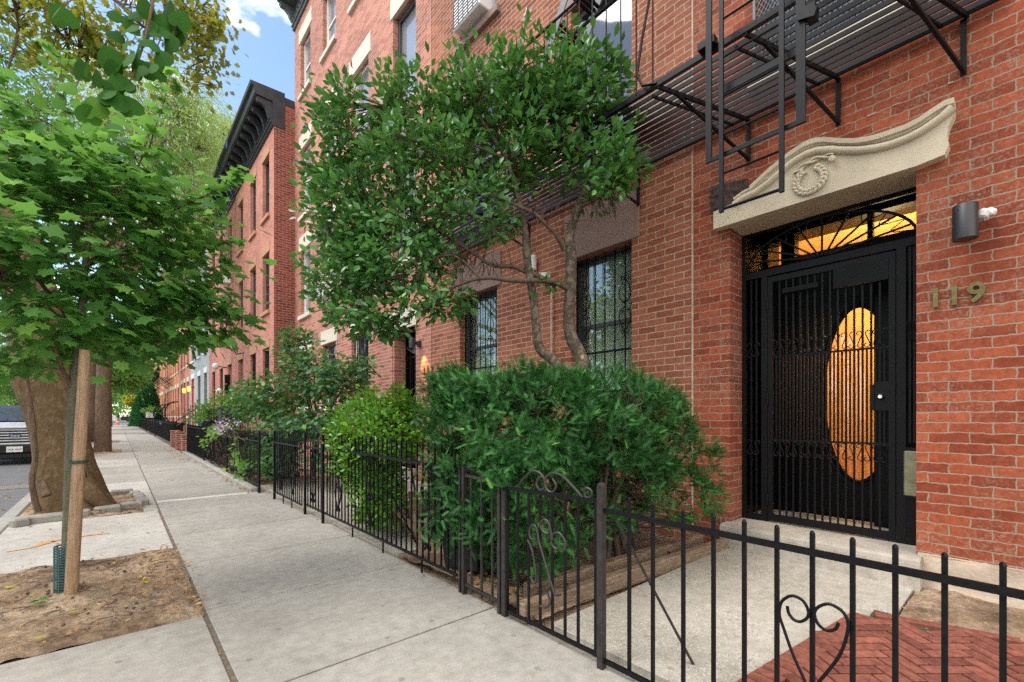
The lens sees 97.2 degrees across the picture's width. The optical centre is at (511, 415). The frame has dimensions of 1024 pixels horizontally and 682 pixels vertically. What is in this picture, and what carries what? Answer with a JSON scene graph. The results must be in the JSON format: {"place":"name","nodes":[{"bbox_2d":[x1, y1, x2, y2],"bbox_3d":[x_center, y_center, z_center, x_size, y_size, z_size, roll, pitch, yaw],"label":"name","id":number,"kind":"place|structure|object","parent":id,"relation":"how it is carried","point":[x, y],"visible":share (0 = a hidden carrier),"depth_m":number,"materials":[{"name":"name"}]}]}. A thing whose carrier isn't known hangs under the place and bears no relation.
{"place":"outdoors","nodes":[
{"label":"outdoors","id":0,"kind":"place"},
{"bbox_2d":[0,458,31,517],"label":"road","id":1,"kind":"structure","parent":0,"point":[13,472],"depth_m":9.38,"materials":[{"name":"asphalt"}]},
{"bbox_2d":[0,484,28,489],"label":"paint mark","id":2,"kind":"object","parent":1,"relation":"on","point":[13,487],"visible":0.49,"depth_m":8.23,"materials":[{"name":"paint"}]},
{"bbox_2d":[0,405,31,458],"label":"pickup truck","id":3,"kind":"object","parent":1,"relation":"on","point":[14,441],"visible":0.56,"depth_m":12.20,"materials":[{"name":"paint"}]},
{"bbox_2d":[112,418,128,424],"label":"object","id":4,"kind":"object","parent":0,"point":[123,422],"depth_m":91.90,"materials":[{"name":"metal"}]},
{"bbox_2d":[0,366,17,404],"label":"street tree","id":5,"kind":"object","parent":4,"relation":"on","point":[7,392],"visible":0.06,"depth_m":40.48,"materials":[{"name":"green plant"}]},
{"bbox_2d":[0,385,18,405],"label":"street tree","id":6,"kind":"object","parent":4,"relation":"on","point":[15,403],"visible":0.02,"depth_m":56.21,"materials":[{"name":"green plant"}]},
{"bbox_2d":[0,492,31,533],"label":"kerb","id":7,"kind":"structure","parent":4,"relation":"on","point":[20,506],"depth_m":5.66,"materials":[{"name":"concrete"}]},
{"bbox_2d":[0,0,127,385],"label":"honey locust","id":8,"kind":"object","parent":4,"relation":"on","point":[26,82],"visible":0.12,"depth_m":12.98,"materials":[{"name":"green plant"}]},
{"bbox_2d":[2,393,130,418],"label":"woods","id":9,"kind":"object","parent":4,"relation":"on","point":[118,411],"visible":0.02,"depth_m":133.46,"materials":[{"name":"green plant"}]},
{"bbox_2d":[4,4,242,452],"bbox_3d":[-14.533,-6.532,16.789,8.809,15.860,6.626,0,0,-41],"label":"willow oak","id":10,"kind":"object","parent":4,"relation":"on","point":[103,421],"visible":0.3,"depth_m":16.95,"materials":[{"name":"green plant"}]},
{"bbox_2d":[121,394,136,406],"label":"shrub","id":11,"kind":"object","parent":4,"relation":"on","point":[128,402],"visible":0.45,"depth_m":59.12,"materials":[{"name":"yellow plant"}]},
{"bbox_2d":[112,391,151,414],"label":"street tree","id":12,"kind":"object","parent":4,"relation":"on","point":[116,402],"visible":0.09,"depth_m":101.50,"materials":[{"name":"green plant"}]},
{"bbox_2d":[111,375,157,426],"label":"street tree","id":13,"kind":"object","parent":4,"relation":"on","point":[133,392],"visible":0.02,"depth_m":49.75,"materials":[{"name":"green plant"}]},
{"bbox_2d":[111,363,167,400],"bbox_3d":[-34.453,-2.390,39.089,5.178,7.547,7.598,0,0,-2],"label":"street tree","id":14,"kind":"object","parent":4,"relation":"on","point":[115,384],"visible":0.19,"depth_m":39.64,"materials":[{"name":"green plant"}]},
{"bbox_2d":[111,345,181,384],"bbox_3d":[-26.595,-2.449,30.795,6.044,7.793,6.528,0,0,10],"label":"street tree","id":15,"kind":"object","parent":4,"relation":"on","point":[140,354],"visible":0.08,"depth_m":30.77,"materials":[{"name":"green plant"}]},
{"bbox_2d":[0,0,294,416],"label":"sky","id":16,"kind":"structure","parent":0,"point":[268,42],"materials":[{"name":"blue"}]},
{"bbox_2d":[140,404,163,417],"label":"planter","id":17,"kind":"object","parent":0,"point":[149,414],"visible":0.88,"depth_m":42.78,"materials":[{"name":"white paint"}]},
{"bbox_2d":[153,318,163,414],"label":"brick house","id":18,"kind":"structure","parent":0,"point":[160,392],"depth_m":48.35,"materials":[{"name":"orange brick"}]},
{"bbox_2d":[152,273,179,422],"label":"brick house","id":19,"kind":"structure","parent":0,"point":[171,382],"depth_m":38.71,"materials":[{"name":"orange brick"}]},
{"bbox_2d":[176,265,190,431],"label":"brick house","id":20,"kind":"structure","parent":0,"point":[185,383],"depth_m":31.33,"materials":[{"name":"brick"}]},
{"bbox_2d":[196,166,235,415],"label":"brick house","id":21,"kind":"structure","parent":0,"point":[222,371],"depth_m":19.41,"materials":[{"name":"brick"}]},
{"bbox_2d":[227,210,231,264],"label":"window","id":22,"kind":"structure","parent":21,"relation":"in","point":[229,217],"depth_m":19.35,"materials":[{"name":"brown glass"}]},
{"bbox_2d":[214,457,336,484],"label":"yard soil","id":23,"kind":"structure","parent":0,"point":[265,480],"depth_m":8.66,"materials":[{"name":"soil"}]},
{"bbox_2d":[196,415,267,480],"bbox_3d":[-6.186,0.609,10.266,1.297,1.258,6.486,0,0,-41],"label":"vine","id":24,"kind":"object","parent":23,"relation":"on","point":[215,432],"visible":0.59,"depth_m":8.90,"materials":[{"name":"green plant"}]},
{"bbox_2d":[261,433,298,477],"bbox_3d":[-4.375,0.769,8.526,0.646,0.866,0.542,0,0,-38],"label":"wheeled bin","id":25,"kind":"object","parent":23,"relation":"on","point":[269,441],"visible":0.14,"depth_m":8.29,"materials":[{"name":"black plastic"}]},
{"bbox_2d":[217,79,415,431],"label":"brick house","id":26,"kind":"structure","parent":0,"point":[260,139],"depth_m":14.34,"materials":[{"name":"red brick"}]},
{"bbox_2d":[236,190,242,257],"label":"window","id":27,"kind":"structure","parent":26,"relation":"in","point":[240,199],"depth_m":17.54,"materials":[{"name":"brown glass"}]},
{"bbox_2d":[237,272,242,329],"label":"window","id":28,"kind":"structure","parent":26,"relation":"in","point":[239,280],"depth_m":17.70,"materials":[{"name":"brown glass"}]},
{"bbox_2d":[248,344,255,417],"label":"window","id":29,"kind":"structure","parent":26,"relation":"in","point":[252,350],"depth_m":15.88,"materials":[{"name":"brown glass"}]},
{"bbox_2d":[248,256,255,325],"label":"window","id":30,"kind":"structure","parent":26,"relation":"in","point":[251,266],"depth_m":16.07,"materials":[{"name":"brown glass"}]},
{"bbox_2d":[248,167,255,241],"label":"window","id":31,"kind":"structure","parent":26,"relation":"in","point":[253,234],"depth_m":16.07,"materials":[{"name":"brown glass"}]},
{"bbox_2d":[260,240,269,317],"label":"window","id":32,"kind":"structure","parent":26,"relation":"in","point":[265,250],"depth_m":14.64,"materials":[{"name":"brown glass"}]},
{"bbox_2d":[260,142,269,225],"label":"window","id":33,"kind":"structure","parent":26,"relation":"in","point":[265,155],"depth_m":14.62,"materials":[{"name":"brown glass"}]},
{"bbox_2d":[262,337,269,400],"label":"window","id":34,"kind":"structure","parent":26,"relation":"in","point":[267,342],"depth_m":14.44,"materials":[{"name":"brown glass"}]},
{"bbox_2d":[0,425,637,681],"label":"sidewalk","id":35,"kind":"structure","parent":0,"point":[342,606],"depth_m":2.83,"materials":[{"name":"concrete"}]},
{"bbox_2d":[8,517,30,527],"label":"granite block","id":36,"kind":"structure","parent":35,"relation":"on","point":[18,522],"depth_m":4.87,"materials":[{"name":"stone"}]},
{"bbox_2d":[6,533,107,551],"bbox_3d":[-4.339,1.196,4.320,0.194,0.001,0.723,0,0,26],"label":"paint mark","id":37,"kind":"object","parent":35,"relation":"on","point":[46,542],"visible":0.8,"depth_m":4.26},
{"bbox_2d":[20,493,142,518],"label":"tree pit soil","id":38,"kind":"object","parent":35,"relation":"on","point":[118,499],"visible":0.14,"depth_m":5.66,"materials":[{"name":"soil"}]},
{"bbox_2d":[13,512,62,523],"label":"granite block","id":39,"kind":"structure","parent":38,"relation":"on","point":[45,517],"depth_m":5.07,"materials":[{"name":"stone"}]},
{"bbox_2d":[93,504,121,513],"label":"granite block","id":40,"kind":"structure","parent":38,"relation":"on","point":[109,508],"depth_m":5.55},
{"bbox_2d":[110,488,132,495],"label":"granite block","id":41,"kind":"structure","parent":38,"relation":"on","point":[119,492],"depth_m":6.78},
{"bbox_2d":[0,0,247,514],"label":"plane tree","id":42,"kind":"object","parent":38,"relation":"on","point":[43,405],"visible":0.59,"depth_m":6.66,"materials":[{"name":"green plant"}]},
{"bbox_2d":[120,500,142,509],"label":"granite block","id":43,"kind":"structure","parent":38,"relation":"on","point":[125,505],"depth_m":5.82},
{"bbox_2d":[0,549,203,662],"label":"tree pit soil","id":44,"kind":"object","parent":35,"relation":"on","point":[91,578],"visible":0.85,"depth_m":2.85,"materials":[{"name":"soil"}]},
{"bbox_2d":[53,544,66,592],"bbox_3d":[-3.046,1.045,3.087,0.129,0.320,0.129,0,0,-41],"label":"trunk guard","id":45,"kind":"object","parent":44,"relation":"on","point":[57,551],"visible":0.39,"depth_m":3.03,"materials":[{"name":"green plastic"}]},
{"bbox_2d":[64,349,90,594],"bbox_3d":[-2.879,0.397,2.984,0.230,1.657,0.083,0,0,24],"label":"tree stake","id":46,"kind":"object","parent":44,"relation":"on","point":[74,538],"visible":0.95,"depth_m":2.95,"materials":[{"name":"brown wood"}]},
{"bbox_2d":[0,546,192,629],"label":"twigs and pebbles","id":47,"kind":"object","parent":44,"relation":"on","point":[72,597],"visible":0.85,"depth_m":2.87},
{"bbox_2d":[0,36,278,590],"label":"maple tree","id":48,"kind":"object","parent":44,"relation":"on","point":[125,195],"visible":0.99,"depth_m":3.09,"materials":[{"name":"green plant"}]},
{"bbox_2d":[68,459,88,477],"bbox_3d":[-2.930,0.367,3.053,0.357,0.153,0.102,0,0,45],"label":"tree tie","id":49,"kind":"object","parent":48,"relation":"attached to","point":[78,462],"visible":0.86,"depth_m":2.94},
{"bbox_2d":[48,0,191,125],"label":"broadleaf tree","id":50,"kind":"object","parent":35,"relation":"on","point":[171,25],"visible":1,"depth_m":1.46,"materials":[{"name":"green plant"}]},
{"bbox_2d":[127,380,164,425],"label":"conifer","id":51,"kind":"object","parent":35,"relation":"on","point":[150,399],"visible":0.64,"depth_m":43.70,"materials":[{"name":"green plant"}]},
{"bbox_2d":[146,418,154,435],"bbox_3d":[-24.459,0.705,30.551,0.035,1.010,9.828,0,0,-41],"label":"iron fence","id":52,"kind":"object","parent":35,"relation":"on","point":[150,425],"visible":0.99,"depth_m":30.34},
{"bbox_2d":[155,419,173,441],"bbox_3d":[-17.222,0.705,22.268,0.035,1.010,11.428,0,0,-41],"label":"iron fence","id":53,"kind":"object","parent":35,"relation":"on","point":[163,429],"visible":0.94,"depth_m":21.35,"materials":[{"name":"metal"}]},
{"bbox_2d":[170,430,179,446],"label":"brick pier","id":54,"kind":"structure","parent":35,"relation":"on","point":[172,438],"depth_m":17.37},
{"bbox_2d":[175,431,185,449],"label":"brick pier","id":55,"kind":"structure","parent":35,"relation":"on","point":[177,440],"depth_m":15.88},
{"bbox_2d":[180,434,189,452],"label":"brick pier","id":56,"kind":"structure","parent":35,"relation":"on","point":[183,442],"depth_m":14.43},
{"bbox_2d":[182,232,208,425],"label":"brick house","id":57,"kind":"structure","parent":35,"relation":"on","point":[199,388],"depth_m":25.68,"materials":[{"name":"grey paint"}]},
{"bbox_2d":[187,424,203,459],"bbox_3d":[-9.031,0.705,12.858,0.030,1.010,3.578,0,0,-41],"label":"iron fence","id":58,"kind":"object","parent":35,"relation":"on","point":[193,440],"visible":0.99,"depth_m":12.76,"materials":[{"name":"metal"}]},
{"bbox_2d":[174,405,218,433],"bbox_3d":[-14.727,0.358,20.994,1.675,1.685,3.147,0,0,-41],"label":"stoop","id":59,"kind":"object","parent":35,"relation":"on","point":[185,420],"visible":0.16,"depth_m":21.77,"materials":[{"name":"black stone"}]},
{"bbox_2d":[183,451,257,491],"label":"kerb stones","id":60,"kind":"object","parent":35,"relation":"on","point":[240,483],"visible":0.84,"depth_m":8.83,"materials":[{"name":"concrete"}]},
{"bbox_2d":[204,426,260,492],"bbox_3d":[-5.843,0.730,9.210,0.030,0.960,5.868,0,0,-41],"label":"iron fence","id":61,"kind":"object","parent":60,"relation":"on","point":[210,458],"visible":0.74,"depth_m":8.03,"materials":[{"name":"metal"}]},
{"bbox_2d":[194,407,247,455],"bbox_3d":[-9.190,0.414,14.886,1.373,1.572,7.528,0,0,-41],"label":"stoop","id":62,"kind":"object","parent":35,"relation":"on","point":[211,420],"visible":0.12,"depth_m":14.69,"materials":[{"name":"black stone"}]},
{"bbox_2d":[183,397,217,426],"bbox_3d":[-10.714,-0.022,15.867,1.497,1.345,2.444,0,0,-61],"label":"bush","id":63,"kind":"object","parent":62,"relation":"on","point":[199,422],"visible":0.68,"depth_m":15.63,"materials":[{"name":"green plant"}]},
{"bbox_2d":[221,429,243,455],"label":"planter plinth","id":64,"kind":"structure","parent":35,"relation":"on","point":[229,443],"depth_m":13.70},
{"bbox_2d":[204,387,252,428],"bbox_3d":[-8.737,-0.260,14.006,1.432,1.360,1.378,0,0,-41],"label":"planter","id":65,"kind":"object","parent":64,"relation":"on","point":[220,412],"visible":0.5,"depth_m":13.77,"materials":[{"name":"green plant"}]},
{"bbox_2d":[273,430,302,507],"bbox_3d":[-2.989,0.706,6.003,0.032,1.008,1.314,0,0,-41],"label":"iron fence","id":66,"kind":"object","parent":35,"relation":"on","point":[288,462],"visible":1,"depth_m":5.99,"materials":[{"name":"metal"}]},
{"bbox_2d":[458,465,508,616],"bbox_3d":[-0.192,0.775,2.887,0.033,0.870,0.501,0,0,-40],"label":"iron fence","id":67,"kind":"object","parent":35,"relation":"on","point":[463,584],"visible":0.82,"depth_m":2.89,"materials":[{"name":"metal"}]},
{"bbox_2d":[0,444,1018,678],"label":"fallen leaves","id":68,"kind":"object","parent":35,"relation":"on","point":[477,579],"visible":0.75,"depth_m":3.12,"materials":[{"name":"brown plant"}]},
{"bbox_2d":[597,482,1023,681],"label":"iron fence","id":69,"kind":"object","parent":35,"relation":"on","point":[1002,590],"visible":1,"depth_m":1.59,"materials":[{"name":"metal"}]},
{"bbox_2d":[505,470,614,657],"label":"iron gate","id":70,"kind":"structure","parent":69,"relation":"attached to","point":[527,619],"depth_m":2.40,"materials":[{"name":"metal"}]},
{"bbox_2d":[261,478,439,556],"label":"yard paving","id":71,"kind":"structure","parent":0,"point":[390,549],"depth_m":5.24,"materials":[{"name":"concrete"}]},
{"bbox_2d":[217,321,383,481],"bbox_3d":[-3.747,-0.212,7.790,1.992,2.842,3.769,0,0,-41],"label":"hibiscus bush","id":72,"kind":"object","parent":71,"relation":"on","point":[270,415],"visible":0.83,"depth_m":7.47,"materials":[{"name":"green plant"}]},
{"bbox_2d":[320,380,440,539],"bbox_3d":[-1.380,0.429,4.755,1.032,1.584,1.652,0,0,-41],"label":"privet bush","id":73,"kind":"object","parent":71,"relation":"on","point":[376,418],"visible":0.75,"depth_m":4.47,"materials":[{"name":"green plant"}]},
{"bbox_2d":[324,433,457,576],"bbox_3d":[-1.126,0.699,4.142,0.299,1.013,2.600,0,0,-41],"label":"iron fence","id":74,"kind":"object","parent":71,"relation":"on","point":[370,497],"visible":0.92,"depth_m":3.89,"materials":[{"name":"metal"}]},
{"bbox_2d":[304,427,323,523],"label":"iron gate","id":75,"kind":"structure","parent":74,"relation":"attached to","point":[312,479],"depth_m":5.25,"materials":[{"name":"metal"}]},
{"bbox_2d":[359,499,437,522],"bbox_3d":[-1.303,1.172,5.633,0.950,0.012,1.000,0,0,-41],"label":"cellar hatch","id":76,"kind":"object","parent":71,"relation":"on","point":[419,511],"visible":0.14,"depth_m":5.55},
{"bbox_2d":[276,0,432,482],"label":"brick house","id":77,"kind":"structure","parent":0,"point":[362,34],"depth_m":10.52,"materials":[{"name":"brick"}]},
{"bbox_2d":[297,231,311,320],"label":"window","id":78,"kind":"structure","parent":77,"relation":"in","point":[306,314],"depth_m":13.49,"materials":[{"name":"white paint"}]},
{"bbox_2d":[297,121,311,222],"bbox_3d":[-6.012,-7.076,13.259,0.240,2.546,1.180,0,0,-41],"label":"window","id":79,"kind":"structure","parent":77,"relation":"in","point":[307,136],"depth_m":13.35,"materials":[{"name":"white paint"}]},
{"bbox_2d":[297,6,311,101],"bbox_3d":[-6.012,-10.521,13.259,0.240,2.156,1.180,0,0,-41],"label":"window","id":80,"kind":"structure","parent":77,"relation":"in","point":[305,27],"depth_m":13.42,"materials":[{"name":"white paint"}]},
{"bbox_2d":[315,278,333,301],"bbox_3d":[-4.778,-3.225,11.694,0.508,0.450,0.700,0,0,-41],"label":"air conditioner","id":81,"kind":"object","parent":77,"relation":"attached to","point":[323,295],"visible":0.23,"depth_m":11.43,"materials":[{"name":"white paint"}]},
{"bbox_2d":[319,327,336,410],"bbox_3d":[-4.719,-1.191,11.779,0.240,2.116,1.190,0,0,-41],"label":"window","id":82,"kind":"structure","parent":77,"relation":"in","point":[328,335],"depth_m":11.84,"materials":[{"name":"white paint"}]},
{"bbox_2d":[319,0,336,64],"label":"window","id":83,"kind":"structure","parent":77,"relation":"in","point":[331,4],"depth_m":11.98,"materials":[{"name":"white paint"}]},
{"bbox_2d":[347,0,358,15],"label":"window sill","id":84,"kind":"structure","parent":77,"relation":"in","point":[352,6],"depth_m":10.48,"materials":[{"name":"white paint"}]},
{"bbox_2d":[349,324,367,397],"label":"window","id":85,"kind":"structure","parent":77,"relation":"in","point":[361,344],"depth_m":10.47,"materials":[{"name":"glass"}]},
{"bbox_2d":[349,31,370,165],"bbox_3d":[-3.423,-7.076,10.295,0.240,2.546,1.210,0,0,-41],"label":"window","id":86,"kind":"structure","parent":77,"relation":"in","point":[360,57],"depth_m":10.32,"materials":[{"name":"white paint"}]},
{"bbox_2d":[390,148,415,269],"bbox_3d":[-2.038,-4.086,8.710,0.240,2.466,1.120,0,0,-41],"label":"window","id":87,"kind":"structure","parent":77,"relation":"in","point":[407,176],"depth_m":8.91,"materials":[{"name":"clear glass"}]},
{"bbox_2d":[390,0,417,109],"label":"window","id":88,"kind":"structure","parent":77,"relation":"in","point":[407,23],"depth_m":8.85,"materials":[{"name":"grey glass"}]},
{"bbox_2d":[205,456,676,658],"bbox_3d":[-1.993,1.208,6.890,2.535,0.001,17.000,0,0,-41],"label":"yard bed","id":89,"kind":"object","parent":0,"point":[453,581],"depth_m":3.07,"materials":[{"name":"soil"}]},
{"bbox_2d":[393,509,433,546],"bbox_3d":[-0.874,1.040,4.116,0.666,0.298,0.050,0,0,40],"label":"board","id":90,"kind":"object","parent":89,"relation":"on","point":[414,528],"visible":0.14,"depth_m":4.13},
{"bbox_2d":[430,458,526,575],"bbox_3d":[-0.225,0.769,3.501,0.542,0.866,0.646,0,0,30],"label":"wheeled bin","id":91,"kind":"object","parent":89,"relation":"on","point":[476,566],"visible":0.12,"depth_m":3.28,"materials":[{"name":"black plastic"}]},
{"bbox_2d":[407,349,732,586],"bbox_3d":[0.474,0.360,3.583,2.441,1.696,1.654,0,0,-25],"label":"yew hedge","id":92,"kind":"object","parent":89,"relation":"on","point":[457,394],"visible":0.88,"depth_m":3.16,"materials":[{"name":"plant"}]},
{"bbox_2d":[401,522,678,619],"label":"yard soil","id":93,"kind":"structure","parent":0,"point":[585,559],"depth_m":3.56,"materials":[{"name":"soil"}]},
{"bbox_2d":[408,491,421,550],"bbox_3d":[-0.907,0.980,4.253,0.050,0.418,0.760,0,0,-20],"label":"board","id":94,"kind":"object","parent":93,"relation":"on","point":[414,523],"visible":0.5,"depth_m":4.26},
{"bbox_2d":[286,3,655,540],"bbox_3d":[-0.512,-1.197,4.434,3.658,4.814,1.576,0,0,12],"label":"holly tree","id":95,"kind":"object","parent":93,"relation":"on","point":[528,96],"visible":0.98,"depth_m":4.17,"materials":[{"name":"green plant"}]},
{"bbox_2d":[517,534,728,623],"bbox_3d":[0.905,1.125,3.353,2.280,0.120,0.260,0,0,-37],"label":"timber edging","id":96,"kind":"object","parent":93,"relation":"on","point":[666,561],"visible":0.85,"depth_m":3.17,"materials":[{"name":"wood"}]},
{"bbox_2d":[389,0,1023,609],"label":"brick house","id":97,"kind":"structure","parent":0,"point":[801,254],"depth_m":3.69,"materials":[{"name":"brick"}]},
{"bbox_2d":[453,0,496,37],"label":"air conditioner","id":98,"kind":"object","parent":97,"relation":"attached to","point":[468,15],"visible":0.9,"depth_m":6.80,"materials":[{"name":"white paint"}]},
{"bbox_2d":[454,2,500,55],"bbox_3d":[-0.519,-5.860,6.917,0.160,0.115,1.100,0,0,-41],"label":"window sill","id":99,"kind":"structure","parent":97,"relation":"in","point":[495,10],"depth_m":6.72,"materials":[{"name":"beige stone"}]},
{"bbox_2d":[456,249,500,405],"bbox_3d":[-0.462,-1.261,6.967,0.312,2.256,1.140,0,0,-41],"label":"window","id":100,"kind":"structure","parent":97,"relation":"in","point":[480,330],"depth_m":7.06,"materials":[{"name":"black glass"}]},
{"bbox_2d":[455,51,501,238],"bbox_3d":[-0.489,-4.096,6.943,0.240,2.486,1.180,0,0,-41],"label":"window","id":101,"kind":"structure","parent":97,"relation":"in","point":[486,62],"depth_m":6.95,"materials":[{"name":"black glass"}]},
{"bbox_2d":[531,255,551,386],"bbox_3d":[0.354,-1.100,5.805,0.093,2.000,0.383,0,0,-41],"label":"conduit","id":102,"kind":"object","parent":97,"relation":"attached to","point":[533,259],"visible":0.45,"depth_m":5.69,"materials":[{"name":"metal"}]},
{"bbox_2d":[563,0,637,181],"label":"window","id":103,"kind":"structure","parent":97,"relation":"in","point":[613,11],"depth_m":5.20,"materials":[{"name":"grey glass"}]},
{"bbox_2d":[564,190,639,401],"bbox_3d":[1.065,-1.286,5.219,0.312,2.306,1.060,0,0,-41],"label":"window","id":104,"kind":"structure","parent":97,"relation":"in","point":[604,326],"depth_m":5.25,"materials":[{"name":"black glass"}]},
{"bbox_2d":[747,0,929,93],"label":"window","id":105,"kind":"structure","parent":97,"relation":"in","point":[769,4],"depth_m":3.64,"materials":[{"name":"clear glass"}]},
{"bbox_2d":[796,246,915,522],"bbox_3d":[3.083,-0.260,4.088,0.067,2.400,0.900,0,0,-41],"label":"door","id":106,"kind":"structure","parent":97,"relation":"in","point":[826,275],"depth_m":4.22,"materials":[{"name":"black paint"}]},
{"bbox_2d":[874,250,893,528],"bbox_3d":[3.119,-0.250,3.787,0.030,2.380,0.130,0,0,-41],"label":"door leaf","id":107,"kind":"structure","parent":97,"relation":"in","point":[884,283],"depth_m":3.78,"materials":[{"name":"black paint"}]},
{"bbox_2d":[554,549,913,681],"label":"yard paving","id":108,"kind":"structure","parent":0,"point":[833,587],"depth_m":2.64,"materials":[{"name":"concrete"}]},
{"bbox_2d":[735,610,1023,681],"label":"brick path","id":109,"kind":"structure","parent":0,"point":[973,655],"depth_m":2.12,"materials":[{"name":"brick"}]},
{"bbox_2d":[900,588,1023,641],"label":"yard soil","id":110,"kind":"structure","parent":0,"point":[965,611],"depth_m":2.65,"materials":[{"name":"soil"}]},
{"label":"tree pit soil","id":111,"kind":"structure","parent":0,"visible":0},
{"bbox_2d":[88,96,241,441],"bbox_3d":[-18.187,-8.205,25.566,8.728,19.649,8.846,0,0,-41],"label":"willow oak","id":112,"kind":"object","parent":111,"relation":"on","point":[91,420],"visible":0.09,"depth_m":24.14,"materials":[{"name":"green plant"}]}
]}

